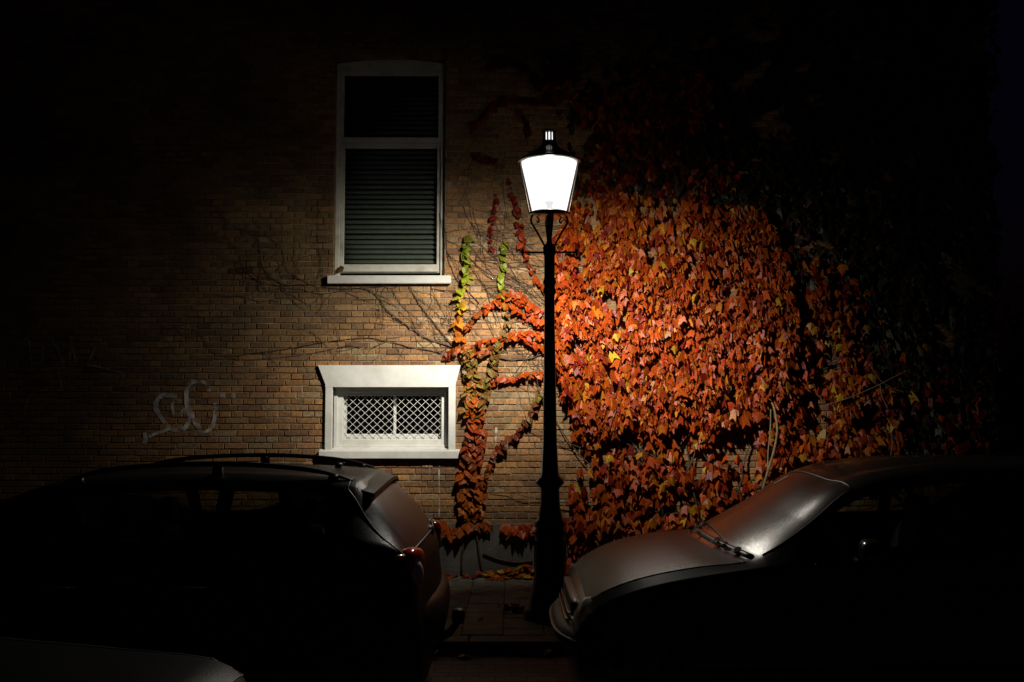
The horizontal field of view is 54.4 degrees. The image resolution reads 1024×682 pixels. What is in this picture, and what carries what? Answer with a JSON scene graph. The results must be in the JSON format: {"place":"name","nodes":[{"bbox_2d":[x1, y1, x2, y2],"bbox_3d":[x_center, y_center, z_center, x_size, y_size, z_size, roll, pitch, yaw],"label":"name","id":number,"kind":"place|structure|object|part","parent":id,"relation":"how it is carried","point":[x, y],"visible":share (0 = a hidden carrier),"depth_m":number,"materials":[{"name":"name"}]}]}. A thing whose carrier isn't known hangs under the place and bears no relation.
{"place":"outdoors","nodes":[
{"label":"outdoors","id":0,"kind":"place"},
{"bbox_2d":[444,577,554,638],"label":"pavement","id":1,"kind":"structure","parent":0,"point":[484,598],"depth_m":8.12,"materials":[{"name":"concrete"}]},
{"bbox_2d":[445,564,566,581],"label":"leaf litter","id":2,"kind":"object","parent":1,"relation":"on","point":[507,573],"visible":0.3,"depth_m":9.44,"materials":[{"name":"brown plant"}]},
{"bbox_2d":[517,129,580,623],"bbox_3d":[0.295,0.234,7.782,0.508,3.837,0.508,0,-4,0],"label":"street lamp","id":3,"kind":"object","parent":1,"relation":"on","point":[549,532],"visible":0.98,"depth_m":7.70,"materials":[{"name":"black metal"}]},
{"bbox_2d":[426,654,572,681],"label":"road","id":4,"kind":"structure","parent":0,"point":[501,668],"depth_m":6.48,"materials":[{"name":"brick"}]},
{"bbox_2d":[0,636,245,681],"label":"parked car","id":5,"kind":"object","parent":4,"relation":"on","point":[26,660],"visible":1,"depth_m":3.33,"materials":[{"name":"paint"}]},
{"bbox_2d":[0,453,464,681],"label":"parked car","id":6,"kind":"object","parent":4,"relation":"on","point":[317,573],"visible":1,"depth_m":5.01,"materials":[{"name":"paint"}]},
{"bbox_3d":[-2.500,1.052,6.550,0.720,0.316,0.184,0,-4,0],"label":"side window","id":7,"kind":"part","parent":6,"relation":"part of","materials":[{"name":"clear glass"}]},
{"bbox_3d":[-1.800,1.005,6.549,0.520,0.259,0.176,0,-4,0],"label":"side window","id":8,"kind":"part","parent":6,"relation":"part of","materials":[{"name":"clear glass"}]},
{"bbox_3d":[-1.170,0.987,6.543,0.580,0.211,0.172,0,-4,0],"label":"side window","id":9,"kind":"part","parent":6,"relation":"part of","materials":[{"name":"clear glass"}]},
{"bbox_3d":[-0.624,0.984,5.846,0.288,0.324,1.215,0,-4,0],"label":"rear window","id":10,"kind":"part","parent":6,"relation":"part of","materials":[{"name":"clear glass"}]},
{"bbox_2d":[538,649,552,655],"bbox_3d":[0.237,2.127,6.812,0.095,0.046,0.093,1,-4,-20],"label":"fallen leaf","id":11,"kind":"object","parent":4,"relation":"on","point":[545,652],"visible":1,"depth_m":6.80,"materials":[{"name":"brown plant"}]},
{"bbox_2d":[549,455,1023,681],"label":"parked car","id":12,"kind":"object","parent":4,"relation":"on","point":[808,582],"visible":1,"depth_m":5.00,"materials":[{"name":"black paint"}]},
{"bbox_2d":[699,521,707,525],"bbox_3d":[1.142,1.089,5.934,0.053,0.024,0.052,1,-4,-15],"label":"dead leaf","id":13,"kind":"object","parent":12,"relation":"on","point":[704,523],"visible":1,"depth_m":5.93,"materials":[{"name":"brown plant"}]},
{"bbox_2d":[731,546,741,551],"bbox_3d":[1.178,1.098,5.247,0.063,0.028,0.057,0,-4,0],"label":"dead leaf","id":14,"kind":"object","parent":12,"relation":"on","point":[737,548],"visible":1,"depth_m":5.23,"materials":[{"name":"brown plant"}]},
{"bbox_3d":[2.900,0.977,6.549,0.780,0.288,0.179,0,-4,0],"label":"side window","id":15,"kind":"part","parent":12,"relation":"part of","materials":[{"name":"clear glass"}]},
{"bbox_3d":[3.570,0.970,6.540,0.400,0.209,0.159,0,-4,0],"label":"side window","id":16,"kind":"part","parent":12,"relation":"part of","materials":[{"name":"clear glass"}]},
{"bbox_2d":[498,603,524,613],"bbox_3d":[0.047,2.117,7.857,0.323,0.092,0.148,0,-4,0],"label":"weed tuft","id":17,"kind":"object","parent":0,"point":[515,608],"visible":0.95,"depth_m":7.83,"materials":[{"name":"green plant"}]},
{"bbox_2d":[469,420,1023,640],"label":"ground","id":18,"kind":"structure","parent":0,"point":[1008,435],"depth_m":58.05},
{"bbox_2d":[0,0,998,576],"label":"brick house","id":19,"kind":"structure","parent":18,"relation":"on","point":[136,136],"depth_m":9.83,"materials":[{"name":"brick"}]},
{"bbox_2d":[336,266,343,272],"bbox_3d":[-1.703,-0.708,9.821,0.069,0.089,0.061,-3,-5,35],"label":"dead leaf","id":20,"kind":"object","parent":19,"relation":"on","point":[340,269],"visible":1,"depth_m":9.82,"materials":[{"name":"brown plant"}]},
{"bbox_2d":[161,0,593,415],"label":"climbing creeper","id":21,"kind":"object","parent":19,"relation":"attached to","point":[450,319],"visible":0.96,"depth_m":9.76,"materials":[{"name":"brown plant"}]},
{"bbox_2d":[327,60,450,283],"bbox_3d":[-1.201,-1.688,9.918,1.209,2.275,0.269,0,-4,0],"label":"window","id":22,"kind":"structure","parent":19,"relation":"in","point":[368,68],"depth_m":9.99,"materials":[{"name":"beige paint"}]},
{"bbox_2d":[318,365,460,458],"bbox_3d":[-1.195,0.693,9.759,1.389,0.903,0.273,0,-4,0],"label":"low window","id":23,"kind":"structure","parent":19,"relation":"in","point":[346,380],"depth_m":9.68,"materials":[{"name":"white paint"}]},
{"bbox_2d":[437,199,543,571],"bbox_3d":[-0.226,0.404,9.653,1.259,3.629,0.194,0,-4,0],"label":"climbing creeper","id":24,"kind":"object","parent":19,"relation":"attached to","point":[470,509],"visible":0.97,"depth_m":9.64,"materials":[{"name":"orange plant"}]},
{"bbox_2d":[469,54,578,253],"bbox_3d":[0.122,-1.853,9.808,1.091,2.003,0.134,0,-4,0],"label":"climbing creeper","id":25,"kind":"object","parent":19,"relation":"attached to","point":[506,101],"visible":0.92,"depth_m":9.83,"materials":[{"name":"red plant"}]},
{"bbox_2d":[493,0,1003,574],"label":"climbing creeper","id":26,"kind":"object","parent":19,"relation":"attached to","point":[677,304],"visible":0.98,"depth_m":9.68,"materials":[{"name":"orange plant"}]},
{"bbox_2d":[436,635,564,653],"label":"kerb","id":27,"kind":"structure","parent":18,"relation":"on","point":[494,644],"depth_m":6.87,"materials":[{"name":"concrete"}]},
{"bbox_2d":[985,0,1023,419],"label":"sky","id":28,"kind":"structure","parent":0,"point":[1006,132],"materials":[{"name":"black"}]}
]}

